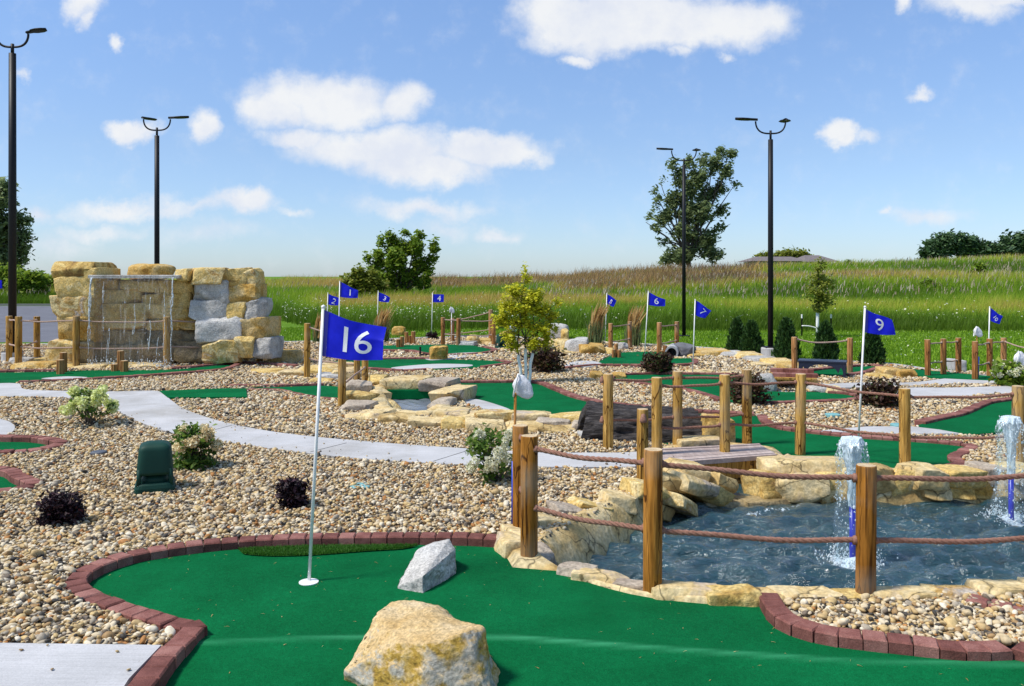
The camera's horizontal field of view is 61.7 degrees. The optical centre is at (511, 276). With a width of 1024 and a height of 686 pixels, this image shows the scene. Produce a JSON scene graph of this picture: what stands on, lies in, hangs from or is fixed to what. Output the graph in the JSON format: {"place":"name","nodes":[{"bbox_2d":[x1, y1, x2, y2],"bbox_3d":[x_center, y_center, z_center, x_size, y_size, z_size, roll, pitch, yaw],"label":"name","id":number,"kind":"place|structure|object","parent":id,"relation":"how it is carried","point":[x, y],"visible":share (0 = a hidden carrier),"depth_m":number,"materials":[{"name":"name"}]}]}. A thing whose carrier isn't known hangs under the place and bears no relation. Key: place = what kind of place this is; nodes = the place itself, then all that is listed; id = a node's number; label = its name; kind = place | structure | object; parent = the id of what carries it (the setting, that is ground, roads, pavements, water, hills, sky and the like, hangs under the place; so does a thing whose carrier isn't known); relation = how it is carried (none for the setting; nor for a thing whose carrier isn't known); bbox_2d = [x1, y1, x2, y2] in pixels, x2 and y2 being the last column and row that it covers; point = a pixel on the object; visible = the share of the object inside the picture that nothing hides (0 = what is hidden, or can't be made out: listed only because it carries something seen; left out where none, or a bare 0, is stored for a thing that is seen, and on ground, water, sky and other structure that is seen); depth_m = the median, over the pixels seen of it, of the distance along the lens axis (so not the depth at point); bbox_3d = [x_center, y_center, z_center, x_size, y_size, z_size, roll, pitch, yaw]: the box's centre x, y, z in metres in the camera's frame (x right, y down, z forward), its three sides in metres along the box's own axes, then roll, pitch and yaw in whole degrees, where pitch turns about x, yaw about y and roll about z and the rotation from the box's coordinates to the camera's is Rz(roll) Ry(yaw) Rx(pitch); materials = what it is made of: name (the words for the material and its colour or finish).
{"place":"outdoors","nodes":[
{"label":"outdoors","id":0,"kind":"place"},
{"bbox_2d":[0,306,57,341],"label":"car park","id":1,"kind":"structure","parent":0,"point":[48,331],"depth_m":29.75,"materials":[{"name":"concrete"}]},
{"bbox_2d":[0,643,160,685],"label":"path","id":2,"kind":"structure","parent":0,"point":[31,664],"depth_m":3.55,"materials":[{"name":"concrete"}]},
{"bbox_2d":[0,383,636,469],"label":"path","id":3,"kind":"structure","parent":0,"point":[164,412],"depth_m":8.36,"materials":[{"name":"concrete"}]},
{"bbox_2d":[391,398,430,410],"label":"water","id":4,"kind":"structure","parent":0,"point":[413,404],"depth_m":11.73,"materials":[{"name":"liquid"}]},
{"bbox_2d":[0,277,1023,371],"bbox_3d":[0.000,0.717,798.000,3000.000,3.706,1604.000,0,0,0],"label":"ground","id":5,"kind":"structure","parent":0,"point":[285,324],"depth_m":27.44,"materials":[{"name":"green plant"}]},
{"bbox_2d":[0,176,37,270],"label":"poplar tree","id":6,"kind":"object","parent":5,"relation":"on","point":[24,237],"visible":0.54,"depth_m":61.77,"materials":[{"name":"green plant"}]},
{"bbox_2d":[1,268,50,297],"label":"thicket","id":7,"kind":"object","parent":5,"relation":"on","point":[34,281],"visible":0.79,"depth_m":51.47,"materials":[{"name":"green plant"}]},
{"bbox_2d":[338,262,390,295],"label":"bush","id":8,"kind":"object","parent":5,"relation":"on","point":[360,279],"visible":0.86,"depth_m":41.84,"materials":[{"name":"green plant"}]},
{"bbox_2d":[362,227,441,293],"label":"maple tree","id":9,"kind":"object","parent":5,"relation":"on","point":[397,253],"visible":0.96,"depth_m":43.80,"materials":[{"name":"green plant"}]},
{"bbox_2d":[0,252,1023,303],"bbox_3d":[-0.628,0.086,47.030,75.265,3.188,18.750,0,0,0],"label":"meadow grass","id":10,"kind":"structure","parent":5,"relation":"on","point":[863,285],"depth_m":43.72,"materials":[{"name":"green plant"}]},
{"bbox_2d":[267,284,1023,332],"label":"meadow grass","id":11,"kind":"structure","parent":5,"relation":"on","point":[848,310],"depth_m":29.06,"materials":[{"name":"green plant"}]},
{"bbox_2d":[656,148,700,335],"bbox_3d":[4.512,-0.918,22.962,1.276,5.038,0.444,0,0,-14],"label":"light pole","id":12,"kind":"object","parent":5,"relation":"on","point":[684,248],"visible":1,"depth_m":22.88,"materials":[{"name":"black metal"}]},
{"bbox_2d":[644,144,743,266],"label":"leaning tree","id":13,"kind":"object","parent":5,"relation":"on","point":[705,241],"visible":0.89,"depth_m":73.68,"materials":[{"name":"green plant"}]},
{"bbox_2d":[739,255,839,264],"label":"house","id":14,"kind":"structure","parent":5,"relation":"on","point":[798,259],"depth_m":119.43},
{"bbox_2d":[811,319,840,359],"bbox_3d":[6.041,1.250,16.488,0.548,0.901,0.602,0,0,0],"label":"conifer","id":15,"kind":"object","parent":5,"relation":"on","point":[825,333],"visible":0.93,"depth_m":16.39,"materials":[{"name":"green plant"}]},
{"bbox_2d":[915,228,969,259],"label":"hilltop tree","id":16,"kind":"object","parent":5,"relation":"on","point":[943,244],"visible":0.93,"depth_m":109.11,"materials":[{"name":"green plant"}]},
{"bbox_2d":[955,232,994,257],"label":"hilltop tree","id":17,"kind":"object","parent":5,"relation":"on","point":[976,246],"visible":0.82,"depth_m":108.95,"materials":[{"name":"green plant"}]},
{"bbox_2d":[998,229,1023,255],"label":"hilltop tree","id":18,"kind":"object","parent":5,"relation":"on","point":[1016,239],"visible":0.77,"depth_m":109.44,"materials":[{"name":"green plant"}]},
{"bbox_2d":[0,517,1023,645],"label":"gravel","id":19,"kind":"structure","parent":0,"point":[33,554],"depth_m":4.26,"materials":[{"name":"beige gravel"}]},
{"bbox_2d":[0,338,1023,648],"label":"gravel bed","id":20,"kind":"object","parent":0,"point":[62,618],"visible":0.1,"depth_m":6.17,"materials":[{"name":"beige gravel"}]},
{"bbox_2d":[0,466,42,491],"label":"brick edging","id":21,"kind":"object","parent":20,"relation":"on","point":[19,478],"visible":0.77,"depth_m":6.80,"materials":[{"name":"red brick"}]},
{"bbox_2d":[0,28,46,361],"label":"light pole","id":22,"kind":"object","parent":20,"relation":"on","point":[12,228],"visible":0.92,"depth_m":16.12,"materials":[{"name":"metal"}]},
{"bbox_2d":[0,434,67,454],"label":"brick edging","id":23,"kind":"object","parent":20,"relation":"on","point":[50,443],"visible":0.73,"depth_m":8.41,"materials":[{"name":"red brick"}]},
{"bbox_2d":[29,487,87,527],"bbox_3d":[-2.955,1.515,5.590,0.359,0.280,0.358,0,0,-21],"label":"barberry","id":24,"kind":"object","parent":20,"relation":"on","point":[61,507],"visible":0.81,"depth_m":5.53,"materials":[{"name":"purple plant"}]},
{"bbox_2d":[9,356,163,368],"bbox_3d":[-7.750,1.590,15.541,3.148,0.219,1.477,0,0,0],"label":"rock border","id":25,"kind":"object","parent":20,"relation":"on","point":[34,362],"visible":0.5,"depth_m":15.02,"materials":[{"name":"stone"}]},
{"bbox_2d":[58,384,118,425],"bbox_3d":[-4.556,1.408,9.270,0.530,0.494,0.616,0,0,43],"label":"hydrangea","id":26,"kind":"object","parent":20,"relation":"on","point":[92,401],"visible":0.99,"depth_m":9.17,"materials":[{"name":"green plant"}]},
{"bbox_2d":[0,364,232,382],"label":"putting green","id":27,"kind":"object","parent":20,"relation":"on","point":[10,377],"visible":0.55,"depth_m":14.09,"materials":[{"name":"carpet"}]},
{"bbox_2d":[18,362,242,382],"bbox_3d":[-5.912,1.641,14.009,0.785,0.148,3.739,0,0,42],"label":"brick edging","id":28,"kind":"object","parent":20,"relation":"on","point":[153,374],"visible":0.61,"depth_m":13.68,"materials":[{"name":"brown brick"}]},
{"bbox_2d":[6,316,262,365],"bbox_3d":[-7.075,1.205,15.996,4.754,1.009,1.982,0,0,0],"label":"rope fence","id":29,"kind":"object","parent":20,"relation":"on","point":[36,348],"visible":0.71,"depth_m":15.23,"materials":[{"name":"brown wood"}]},
{"bbox_2d":[134,440,175,495],"bbox_3d":[-2.712,1.450,6.519,0.292,0.394,0.292,0,0,-21],"label":"garden speaker","id":30,"kind":"object","parent":20,"relation":"on","point":[155,469],"visible":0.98,"depth_m":6.41},
{"bbox_2d":[44,261,283,367],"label":"stone waterfall","id":31,"kind":"structure","parent":20,"relation":"on","point":[228,310],"depth_m":15.49,"materials":[{"name":"stone"}]},
{"bbox_2d":[141,116,188,263],"bbox_3d":[-7.809,-0.821,19.211,1.092,5.541,0.498,0,0,17],"label":"light pole","id":32,"kind":"object","parent":20,"relation":"on","point":[156,206],"visible":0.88,"depth_m":19.15,"materials":[{"name":"metal"}]},
{"bbox_2d":[168,421,225,471],"bbox_3d":[-2.676,1.440,7.236,0.462,0.449,0.437,0,0,41],"label":"hydrangea","id":33,"kind":"object","parent":20,"relation":"on","point":[188,442],"visible":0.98,"depth_m":7.15,"materials":[{"name":"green plant"}]},
{"bbox_2d":[160,388,246,399],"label":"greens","id":34,"kind":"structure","parent":20,"relation":"on","point":[222,393],"depth_m":11.65,"materials":[{"name":"green carpet"}]},
{"bbox_2d":[65,532,496,685],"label":"brick edging","id":35,"kind":"object","parent":20,"relation":"on","point":[160,667],"visible":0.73,"depth_m":4.82,"materials":[{"name":"red brick"}]},
{"bbox_2d":[273,475,310,509],"bbox_3d":[-1.528,1.517,5.956,0.261,0.277,0.272,0,0,0],"label":"barberry","id":36,"kind":"object","parent":20,"relation":"on","point":[292,493],"visible":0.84,"depth_m":5.90,"materials":[{"name":"purple plant"}]},
{"bbox_2d":[246,386,337,397],"bbox_3d":[-2.799,1.650,12.162,1.960,0.060,0.975,0,0,36],"label":"putting green","id":37,"kind":"object","parent":20,"relation":"on","point":[329,391],"visible":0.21,"depth_m":12.14,"materials":[{"name":"carpet"}]},
{"bbox_2d":[250,349,361,381],"bbox_3d":[-3.502,1.553,14.774,2.212,0.322,3.609,0,0,0],"label":"rock border","id":38,"kind":"object","parent":20,"relation":"on","point":[329,371],"visible":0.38,"depth_m":14.12,"materials":[{"name":"stone"}]},
{"bbox_2d":[304,323,367,405],"bbox_3d":[-2.357,1.230,12.267,0.803,0.960,3.302,0,0,-21],"label":"rope fence","id":39,"kind":"object","parent":20,"relation":"on","point":[342,364],"visible":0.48,"depth_m":12.81,"materials":[{"name":"brown wood"}]},
{"bbox_2d":[369,304,393,340],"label":"plume grass","id":40,"kind":"object","parent":20,"relation":"on","point":[382,318],"depth_m":21.08,"materials":[{"name":"beige plant"}]},
{"bbox_2d":[333,359,503,370],"bbox_3d":[-1.742,1.625,15.474,3.264,0.060,1.948,0,0,0],"label":"putting green","id":41,"kind":"object","parent":20,"relation":"on","point":[387,363],"visible":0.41,"depth_m":15.83,"materials":[{"name":"carpet"}]},
{"bbox_2d":[383,345,490,353],"bbox_3d":[-1.978,1.625,18.721,3.160,0.060,2.501,0,0,0],"label":"putting green","id":42,"kind":"object","parent":20,"relation":"on","point":[458,348],"visible":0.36,"depth_m":18.89,"materials":[{"name":"carpet"}]},
{"bbox_2d":[0,336,913,368],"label":"gravel","id":43,"kind":"structure","parent":20,"relation":"on","point":[508,356],"depth_m":16.95,"materials":[{"name":"beige gravel"}]},
{"bbox_2d":[338,374,580,432],"bbox_3d":[-0.999,1.641,10.514,2.390,0.361,5.448,0,0,-26],"label":"stream edging","id":44,"kind":"object","parent":20,"relation":"on","point":[365,396],"visible":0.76,"depth_m":9.76,"materials":[{"name":"beige stone"}]},
{"bbox_2d":[387,389,429,398],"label":"carpet bridge","id":45,"kind":"structure","parent":44,"relation":"on","point":[408,394],"depth_m":12.17,"materials":[{"name":"green carpet"}]},
{"bbox_2d":[441,309,495,344],"bbox_3d":[-1.024,1.262,20.382,1.291,0.895,1.112,0,0,0],"label":"rope fence","id":46,"kind":"object","parent":20,"relation":"on","point":[492,334],"visible":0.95,"depth_m":20.02,"materials":[{"name":"brown wood"}]},
{"bbox_2d":[462,422,512,485],"bbox_3d":[-0.156,1.412,6.762,0.489,0.485,0.523,0,0,44],"label":"hydrangea","id":47,"kind":"object","parent":20,"relation":"on","point":[480,442],"visible":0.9,"depth_m":6.66,"materials":[{"name":"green plant"}]},
{"bbox_2d":[0,426,1018,522],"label":"gravel","id":48,"kind":"structure","parent":20,"relation":"on","point":[169,505],"depth_m":6.75,"materials":[{"name":"beige gravel"}]},
{"bbox_2d":[0,365,1021,429],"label":"gravel","id":49,"kind":"structure","parent":20,"relation":"on","point":[285,415],"depth_m":10.99,"materials":[{"name":"beige gravel"}]},
{"bbox_2d":[511,374,532,523],"bbox_3d":[0.066,1.138,5.518,0.143,1.024,0.069,0,0,0],"label":"ball retriever","id":50,"kind":"object","parent":20,"relation":"on","point":[522,386],"visible":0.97,"depth_m":5.51,"materials":[{"name":"white fabric"}]},
{"bbox_2d":[490,262,564,382],"bbox_3d":[0.237,0.736,12.993,1.160,1.933,0.534,0,0,8],"label":"young tree","id":51,"kind":"object","parent":20,"relation":"on","point":[528,304],"visible":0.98,"depth_m":12.95,"materials":[{"name":"green plant"}]},
{"bbox_2d":[459,337,613,353],"bbox_3d":[0.301,1.510,19.263,1.487,0.388,4.731,0,0,-44],"label":"rock border","id":52,"kind":"object","parent":20,"relation":"on","point":[581,345],"visible":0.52,"depth_m":17.87,"materials":[{"name":"beige stone"}]},
{"bbox_2d":[520,343,572,372],"bbox_3d":[0.577,1.384,14.452,0.904,0.607,0.846,0,0,0],"label":"barberry","id":53,"kind":"object","parent":20,"relation":"on","point":[544,360],"visible":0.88,"depth_m":14.32,"materials":[{"name":"brown plant"}]},
{"bbox_2d":[90,545,1023,685],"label":"putting green","id":54,"kind":"object","parent":20,"relation":"on","point":[553,626],"visible":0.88,"depth_m":4.01,"materials":[{"name":"carpet"}]},
{"bbox_2d":[238,543,418,555],"bbox_3d":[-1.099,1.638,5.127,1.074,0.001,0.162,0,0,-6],"label":"rough turf","id":55,"kind":"structure","parent":54,"relation":"on","point":[316,553],"depth_m":5.06,"materials":[{"name":"green plant"}]},
{"bbox_2d":[299,305,385,585],"bbox_3d":[-0.913,0.912,4.634,0.466,1.518,0.104,0,0,-9],"label":"golf flag","id":56,"kind":"object","parent":54,"relation":"on","point":[342,338],"visible":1,"depth_m":4.62,"materials":[{"name":"blue fabric"}]},
{"bbox_2d":[344,600,499,685],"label":"boulder","id":57,"kind":"object","parent":54,"relation":"on","point":[410,643],"visible":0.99,"depth_m":3.45,"materials":[{"name":"beige stone"}]},
{"bbox_2d":[398,539,455,592],"bbox_3d":[-0.440,1.587,4.736,0.252,0.207,0.585,0,0,10],"label":"boulder","id":58,"kind":"object","parent":54,"relation":"on","point":[431,565],"visible":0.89,"depth_m":4.62,"materials":[{"name":"grey stone"}]},
{"bbox_2d":[460,380,753,415],"bbox_3d":[1.085,1.653,11.677,0.989,0.123,4.843,0,0,-43],"label":"brick edging","id":59,"kind":"object","parent":20,"relation":"on","point":[563,391],"visible":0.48,"depth_m":11.74,"materials":[{"name":"red brick"}]},
{"bbox_2d":[621,304,646,346],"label":"plume grass","id":60,"kind":"object","parent":20,"relation":"on","point":[635,315],"depth_m":19.56,"materials":[{"name":"beige plant"}]},
{"bbox_2d":[599,352,692,363],"bbox_3d":[2.517,1.625,16.709,2.012,0.060,2.819,0,0,0],"label":"putting green","id":61,"kind":"object","parent":20,"relation":"on","point":[629,358],"visible":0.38,"depth_m":16.40,"materials":[{"name":"carpet"}]},
{"bbox_2d":[577,413,735,446],"bbox_3d":[1.427,1.538,8.498,1.536,0.359,1.091,0,0,0],"label":"rock border","id":62,"kind":"object","parent":20,"relation":"on","point":[709,437],"visible":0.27,"depth_m":8.24,"materials":[{"name":"stone"}]},
{"bbox_2d":[637,350,675,374],"bbox_3d":[2.417,1.449,14.238,0.667,0.465,0.613,0,0,0],"label":"barberry","id":63,"kind":"object","parent":20,"relation":"on","point":[660,362],"visible":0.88,"depth_m":14.12,"materials":[{"name":"brown plant"}]},
{"bbox_2d":[657,321,678,352],"bbox_3d":[3.260,1.324,17.902,0.104,0.772,1.307,0,0,28],"label":"rope fence","id":64,"kind":"object","parent":20,"relation":"on","point":[659,334],"visible":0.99,"depth_m":17.34,"materials":[{"name":"brown wood"}]},
{"bbox_2d":[600,369,751,449],"bbox_3d":[1.567,1.306,8.129,1.539,0.808,0.100,0,0,-13],"label":"rope fence","id":65,"kind":"object","parent":20,"relation":"on","point":[607,419],"visible":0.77,"depth_m":8.09,"materials":[{"name":"brown wood"}]},
{"bbox_2d":[665,342,695,356],"bbox_3d":[3.408,1.524,17.480,0.725,0.327,0.762,0,0,0],"label":"culvert pipe","id":66,"kind":"object","parent":20,"relation":"on","point":[681,349],"visible":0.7,"depth_m":17.30,"materials":[{"name":"concrete"}]},
{"bbox_2d":[461,383,962,467],"bbox_3d":[1.356,1.660,10.129,2.135,0.060,7.393,0,0,-40],"label":"putting green","id":67,"kind":"object","parent":20,"relation":"on","point":[883,452],"visible":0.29,"depth_m":8.61,"materials":[{"name":"carpet"}]},
{"bbox_2d":[576,401,701,442],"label":"log tunnel","id":68,"kind":"structure","parent":67,"relation":"on","point":[590,425],"depth_m":8.45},
{"bbox_2d":[858,306,895,436],"bbox_3d":[3.369,0.971,7.931,0.362,1.398,0.032,0,0,0],"label":"golf flag","id":69,"kind":"object","parent":67,"relation":"on","point":[873,323],"visible":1,"depth_m":7.93,"materials":[{"name":"blue fabric"}]},
{"bbox_2d":[614,375,853,402],"bbox_3d":[3.071,1.645,12.536,2.295,0.060,3.466,0,0,-18],"label":"putting green","id":70,"kind":"object","parent":20,"relation":"on","point":[715,390],"visible":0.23,"depth_m":12.11,"materials":[{"name":"carpet"}]},
{"bbox_2d":[724,316,743,349],"bbox_3d":[4.758,1.247,18.138,0.529,0.913,0.530,0,0,37],"label":"conifer","id":71,"kind":"object","parent":20,"relation":"on","point":[735,330],"visible":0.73,"depth_m":18.03,"materials":[{"name":"green plant"}]},
{"bbox_2d":[738,319,765,352],"bbox_3d":[4.952,1.294,17.744,0.573,0.845,0.565,0,0,0],"label":"conifer","id":72,"kind":"object","parent":20,"relation":"on","point":[751,339],"visible":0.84,"depth_m":17.62,"materials":[{"name":"green plant"}]},
{"bbox_2d":[730,372,779,404],"bbox_3d":[2.979,1.421,10.844,0.701,0.494,0.624,0,0,32],"label":"barberry","id":73,"kind":"object","parent":20,"relation":"on","point":[736,395],"visible":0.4,"depth_m":10.75,"materials":[{"name":"brown plant"}]},
{"bbox_2d":[494,442,1023,606],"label":"pond edging","id":74,"kind":"object","parent":20,"relation":"on","point":[573,549],"visible":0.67,"depth_m":6.19,"materials":[{"name":"stone"}]},
{"bbox_2d":[636,443,776,477],"bbox_3d":[1.658,1.663,7.654,1.514,0.184,0.564,0,0,-18],"label":"footbridge","id":75,"kind":"object","parent":74,"relation":"on","point":[741,456],"visible":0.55,"depth_m":7.54,"materials":[{"name":"grey wood"}]},
{"bbox_2d":[512,424,1023,594],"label":"rope fence","id":76,"kind":"object","parent":74,"relation":"on","point":[865,478],"visible":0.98,"depth_m":4.42,"materials":[{"name":"brown wood"}]},
{"bbox_2d":[637,373,1023,479],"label":"rope fence","id":77,"kind":"object","parent":74,"relation":"on","point":[904,396],"visible":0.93,"depth_m":7.56,"materials":[{"name":"brown wood"}]},
{"bbox_2d":[735,117,790,355],"bbox_3d":[5.105,-0.618,17.220,1.218,5.135,0.474,0,0,-15],"label":"light pole","id":78,"kind":"object","parent":20,"relation":"on","point":[766,350],"visible":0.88,"depth_m":17.14,"materials":[{"name":"metal"}]},
{"bbox_2d":[771,315,801,359],"bbox_3d":[5.344,1.233,16.671,0.597,0.942,0.597,0,0,0],"label":"conifer","id":79,"kind":"object","parent":20,"relation":"on","point":[786,332],"visible":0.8,"depth_m":16.56,"materials":[{"name":"green plant"}]},
{"bbox_2d":[769,368,817,386],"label":"wooden tunnel","id":80,"kind":"structure","parent":20,"relation":"on","point":[782,374],"depth_m":12.34,"materials":[{"name":"brown wood"}]},
{"bbox_2d":[684,348,917,392],"bbox_3d":[4.346,1.603,15.018,3.090,0.222,6.020,0,0,-26],"label":"rock border","id":81,"kind":"object","parent":20,"relation":"on","point":[765,360],"visible":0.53,"depth_m":15.49,"materials":[{"name":"stone"}]},
{"bbox_2d":[758,391,859,404],"bbox_3d":[3.894,1.647,11.132,1.897,0.132,0.713,0,0,-34],"label":"brick edging","id":82,"kind":"object","parent":20,"relation":"on","point":[820,400],"visible":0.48,"depth_m":11.00,"materials":[{"name":"red brick"}]},
{"bbox_2d":[801,257,836,335],"bbox_3d":[8.184,0.619,22.895,0.959,2.282,0.862,0,0,0],"label":"sapling","id":83,"kind":"object","parent":20,"relation":"on","point":[820,282],"visible":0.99,"depth_m":22.82,"materials":[{"name":"green plant"}]},
{"bbox_2d":[791,337,852,372],"bbox_3d":[5.165,1.364,14.285,0.984,0.691,0.098,0,0,8],"label":"rope fence","id":84,"kind":"object","parent":20,"relation":"on","point":[794,340],"visible":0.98,"depth_m":14.26,"materials":[{"name":"brown wood"}]},
{"bbox_2d":[797,358,846,377],"bbox_3d":[4.986,1.500,13.770,0.734,0.300,0.370,0,0,23],"label":"bench","id":85,"kind":"object","parent":20,"relation":"on","point":[836,365],"visible":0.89,"depth_m":13.63,"materials":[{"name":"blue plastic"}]},
{"bbox_2d":[757,414,977,464],"bbox_3d":[3.621,1.654,8.666,1.202,0.121,2.919,0,0,-19],"label":"brick edging","id":86,"kind":"object","parent":20,"relation":"on","point":[955,457],"visible":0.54,"depth_m":8.48,"materials":[{"name":"red brick"}]},
{"bbox_2d":[857,333,886,364],"bbox_3d":[6.613,1.304,15.715,0.524,0.796,0.556,0,0,0],"label":"conifer","id":87,"kind":"object","parent":20,"relation":"on","point":[874,350],"visible":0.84,"depth_m":15.59,"materials":[{"name":"green plant"}]},
{"bbox_2d":[852,375,904,408],"bbox_3d":[4.552,1.441,10.563,0.696,0.476,0.652,0,0,0],"label":"barberry","id":88,"kind":"object","parent":20,"relation":"on","point":[881,385],"visible":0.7,"depth_m":10.45,"materials":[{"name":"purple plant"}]},
{"bbox_2d":[759,593,1023,661],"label":"brick edging","id":89,"kind":"object","parent":20,"relation":"on","point":[779,615],"visible":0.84,"depth_m":3.78,"materials":[{"name":"red brick"}]},
{"bbox_2d":[924,338,961,374],"bbox_3d":[7.085,1.368,14.067,0.915,0.685,0.114,0,0,-30],"label":"rope fence","id":90,"kind":"object","parent":20,"relation":"on","point":[943,354],"visible":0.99,"depth_m":14.01,"materials":[{"name":"brown wood"}]},
{"bbox_2d":[899,368,994,380],"bbox_3d":[7.288,1.630,13.699,2.928,0.060,1.094,0,0,42],"label":"putting green","id":91,"kind":"object","parent":20,"relation":"on","point":[938,375],"visible":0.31,"depth_m":13.81,"materials":[{"name":"carpet"}]},
{"bbox_2d":[914,397,1011,426],"bbox_3d":[5.978,1.649,10.672,3.871,0.128,0.470,0,0,-35],"label":"brick edging","id":92,"kind":"object","parent":20,"relation":"on","point":[972,408],"visible":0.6,"depth_m":10.02,"materials":[{"name":"red brick"}]},
{"bbox_2d":[918,401,1011,435],"bbox_3d":[6.315,1.650,10.060,4.138,0.060,1.520,0,0,-43],"label":"putting green","id":93,"kind":"object","parent":20,"relation":"on","point":[983,420],"visible":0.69,"depth_m":9.49,"materials":[{"name":"carpet"}]},
{"bbox_2d":[965,593,1023,614],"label":"brick edging","id":94,"kind":"object","parent":20,"relation":"on","point":[981,600],"visible":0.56,"depth_m":4.20,"materials":[{"name":"red brick"}]},
{"bbox_2d":[972,338,1023,378],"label":"rope fence","id":95,"kind":"object","parent":20,"relation":"on","point":[989,343],"visible":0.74,"depth_m":13.77,"materials":[{"name":"brown wood"}]},
{"bbox_2d":[988,356,1023,385],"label":"hydrangea","id":96,"kind":"object","parent":20,"relation":"on","point":[1003,372],"visible":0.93,"depth_m":12.57,"materials":[{"name":"green plant"}]},
{"bbox_2d":[0,0,1023,276],"label":"sky","id":97,"kind":"structure","parent":0,"point":[510,133],"materials":[{"name":"blue"}]},
{"bbox_2d":[583,301,611,344],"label":"plume grass","id":98,"kind":"object","parent":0,"point":[595,329],"depth_m":19.55,"materials":[{"name":"beige plant"}]},
{"bbox_2d":[589,478,1023,588],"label":"water","id":99,"kind":"structure","parent":0,"point":[719,561],"depth_m":5.72,"materials":[{"name":"blue liquid"}]},
{"bbox_2d":[814,436,897,568],"bbox_3d":[2.156,1.524,5.488,0.490,1.011,0.525,0,0,40],"label":"fountain","id":100,"kind":"object","parent":99,"relation":"in","point":[851,447],"visible":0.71,"depth_m":5.46,"materials":[{"name":"white liquid"}]},
{"bbox_2d":[974,415,1023,526],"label":"fountain","id":101,"kind":"object","parent":99,"relation":"in","point":[1010,425],"visible":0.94,"depth_m":6.40,"materials":[{"name":"white liquid"}]},
{"bbox_2d":[821,426,958,435],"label":"path","id":102,"kind":"structure","parent":0,"point":[895,430],"depth_m":8.90,"materials":[{"name":"concrete"}]},
{"bbox_2d":[829,378,994,388],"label":"path","id":103,"kind":"structure","parent":0,"point":[851,385],"depth_m":12.92,"materials":[{"name":"concrete"}]},
{"bbox_2d":[896,386,1011,398],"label":"path","id":104,"kind":"structure","parent":0,"point":[938,391],"depth_m":12.02,"materials":[{"name":"concrete"}]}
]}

